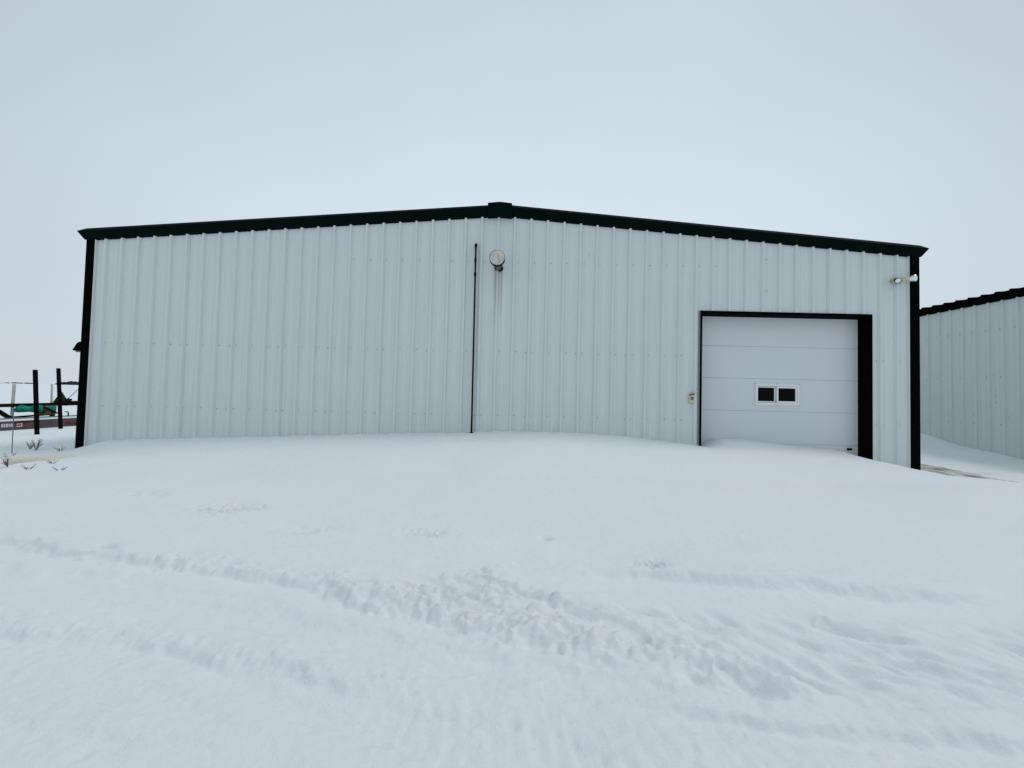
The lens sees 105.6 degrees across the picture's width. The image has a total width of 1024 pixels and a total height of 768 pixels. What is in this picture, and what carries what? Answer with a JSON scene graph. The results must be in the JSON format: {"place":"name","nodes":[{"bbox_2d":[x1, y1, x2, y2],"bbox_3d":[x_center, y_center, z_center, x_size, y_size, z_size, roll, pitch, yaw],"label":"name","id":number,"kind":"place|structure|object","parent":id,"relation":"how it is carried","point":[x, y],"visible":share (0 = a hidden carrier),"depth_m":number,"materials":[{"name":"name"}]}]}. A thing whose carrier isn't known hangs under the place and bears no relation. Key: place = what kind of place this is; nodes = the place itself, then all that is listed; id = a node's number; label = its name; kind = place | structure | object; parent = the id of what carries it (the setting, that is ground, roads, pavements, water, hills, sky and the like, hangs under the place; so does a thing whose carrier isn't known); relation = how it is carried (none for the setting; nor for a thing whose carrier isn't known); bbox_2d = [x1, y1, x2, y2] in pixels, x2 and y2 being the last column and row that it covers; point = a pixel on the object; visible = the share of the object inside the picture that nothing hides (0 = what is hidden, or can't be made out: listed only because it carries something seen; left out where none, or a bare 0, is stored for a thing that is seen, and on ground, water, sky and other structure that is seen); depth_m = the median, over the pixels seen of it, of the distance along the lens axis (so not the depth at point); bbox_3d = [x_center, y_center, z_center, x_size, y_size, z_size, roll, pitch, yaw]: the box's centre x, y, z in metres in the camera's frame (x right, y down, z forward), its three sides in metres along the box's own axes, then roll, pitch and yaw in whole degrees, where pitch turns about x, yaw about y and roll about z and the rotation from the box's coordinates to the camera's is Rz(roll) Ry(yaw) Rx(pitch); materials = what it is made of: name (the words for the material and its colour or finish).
{"place":"outdoors","nodes":[
{"label":"outdoors","id":0,"kind":"place"},
{"bbox_2d":[0,383,1023,767],"bbox_3d":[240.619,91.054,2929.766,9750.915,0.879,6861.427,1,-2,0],"label":"snow ground","id":1,"kind":"structure","parent":0,"point":[510,599],"depth_m":2.52,"materials":[{"name":"white snow"}]},
{"bbox_2d":[11,417,13,453],"bbox_3d":[-8.803,0.954,6.845,0.025,0.737,0.013,1,-2,0],"label":"marker stake","id":2,"kind":"object","parent":1,"relation":"on","point":[12,436],"visible":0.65,"depth_m":6.84,"materials":[{"name":"grey metal"}]},
{"bbox_2d":[32,370,39,434],"bbox_3d":[-11.749,0.570,9.590,0.260,1.847,0.073,1,-2,7],"label":"square post","id":3,"kind":"object","parent":1,"relation":"on","point":[36,404],"visible":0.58,"depth_m":9.58,"materials":[{"name":"black metal"}]},
{"bbox_2d":[31,438,42,449],"bbox_3d":[-8.676,1.111,7.113,0.196,0.245,0.148,1,-2,0],"label":"dead weed","id":4,"kind":"object","parent":1,"relation":"on","point":[41,444],"visible":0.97,"depth_m":7.12,"materials":[{"name":"plant"}]},
{"bbox_2d":[0,384,77,430],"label":"farm implement","id":5,"kind":"object","parent":1,"relation":"on","point":[27,421],"visible":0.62,"depth_m":11.16,"materials":[{"name":"red paint"}]},
{"bbox_2d":[4,455,74,464],"bbox_3d":[-7.117,1.277,6.503,1.824,0.247,0.166,2,-2,-29],"label":"wooden pole","id":6,"kind":"object","parent":1,"relation":"on","point":[14,459],"visible":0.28,"depth_m":6.16,"materials":[{"name":"beige wood"}]},
{"bbox_2d":[6,381,77,384],"bbox_3d":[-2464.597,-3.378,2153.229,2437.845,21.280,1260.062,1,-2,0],"label":"treeline","id":7,"kind":"object","parent":1,"relation":"on","point":[70,383],"visible":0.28,"depth_m":1541.15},
{"bbox_2d":[56,368,62,428],"bbox_3d":[-12.812,0.533,11.000,0.281,1.963,0.073,1,-2,6],"label":"square post","id":8,"kind":"object","parent":1,"relation":"on","point":[59,399],"visible":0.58,"depth_m":10.99,"materials":[{"name":"black metal"}]},
{"bbox_2d":[75,202,928,469],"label":"metal building","id":9,"kind":"structure","parent":1,"relation":"on","point":[362,323],"depth_m":7.17,"materials":[{"name":"metal"},{"name":"white siding"},{"name":"paint"}]},
{"bbox_2d":[73,342,80,351],"bbox_3d":[-8.130,-0.698,7.449,0.334,0.197,0.260,1,-2,0],"label":"wall lamp","id":10,"kind":"object","parent":9,"relation":"attached to","point":[76,348],"visible":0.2,"depth_m":7.32,"materials":[{"name":"metal"}]},
{"bbox_2d":[470,243,477,432],"bbox_3d":[-0.694,-0.777,7.103,0.074,3.628,0.119,1,-2,0],"label":"standpipe","id":11,"kind":"object","parent":9,"relation":"attached to","point":[475,258],"visible":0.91,"depth_m":7.07,"materials":[{"name":"black metal"}]},
{"bbox_2d":[489,250,504,271],"bbox_3d":[-0.252,-2.157,6.911,0.268,0.268,0.616,1,-2,0],"label":"exhaust vent","id":12,"kind":"object","parent":9,"relation":"attached to","point":[497,259],"visible":1,"depth_m":6.63,"materials":[{"name":"metal"}]},
{"bbox_2d":[689,391,697,402],"bbox_3d":[3.295,0.238,7.041,0.161,0.226,0.092,0,-2,44],"label":"keypad","id":13,"kind":"object","parent":9,"relation":"attached to","point":[691,398],"visible":1,"depth_m":7.05,"materials":[{"name":"beige plastic"}]},
{"bbox_2d":[701,316,857,455],"bbox_3d":[4.983,0.215,7.357,3.118,3.049,0.079,1,-2,0],"label":"overhead door","id":14,"kind":"structure","parent":9,"relation":"in","point":[814,362],"depth_m":7.36,"materials":[{"name":"paint"}]},
{"bbox_2d":[892,274,917,283],"bbox_3d":[7.045,-1.877,6.995,0.400,0.170,0.208,1,-2,0],"label":"flood light","id":15,"kind":"object","parent":9,"relation":"attached to","point":[902,280],"visible":1,"depth_m":6.95,"materials":[{"name":"beige plastic"}]},
{"bbox_2d":[920,287,1023,459],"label":"metal building","id":16,"kind":"structure","parent":1,"relation":"on","point":[971,372],"depth_m":10.69,"materials":[{"name":"white metal"}]},
{"bbox_2d":[0,0,1023,383],"label":"sky","id":17,"kind":"structure","parent":0,"point":[892,121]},
{"bbox_2d":[921,464,1015,481],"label":"gravel lane","id":18,"kind":"structure","parent":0,"point":[937,469],"depth_m":8.15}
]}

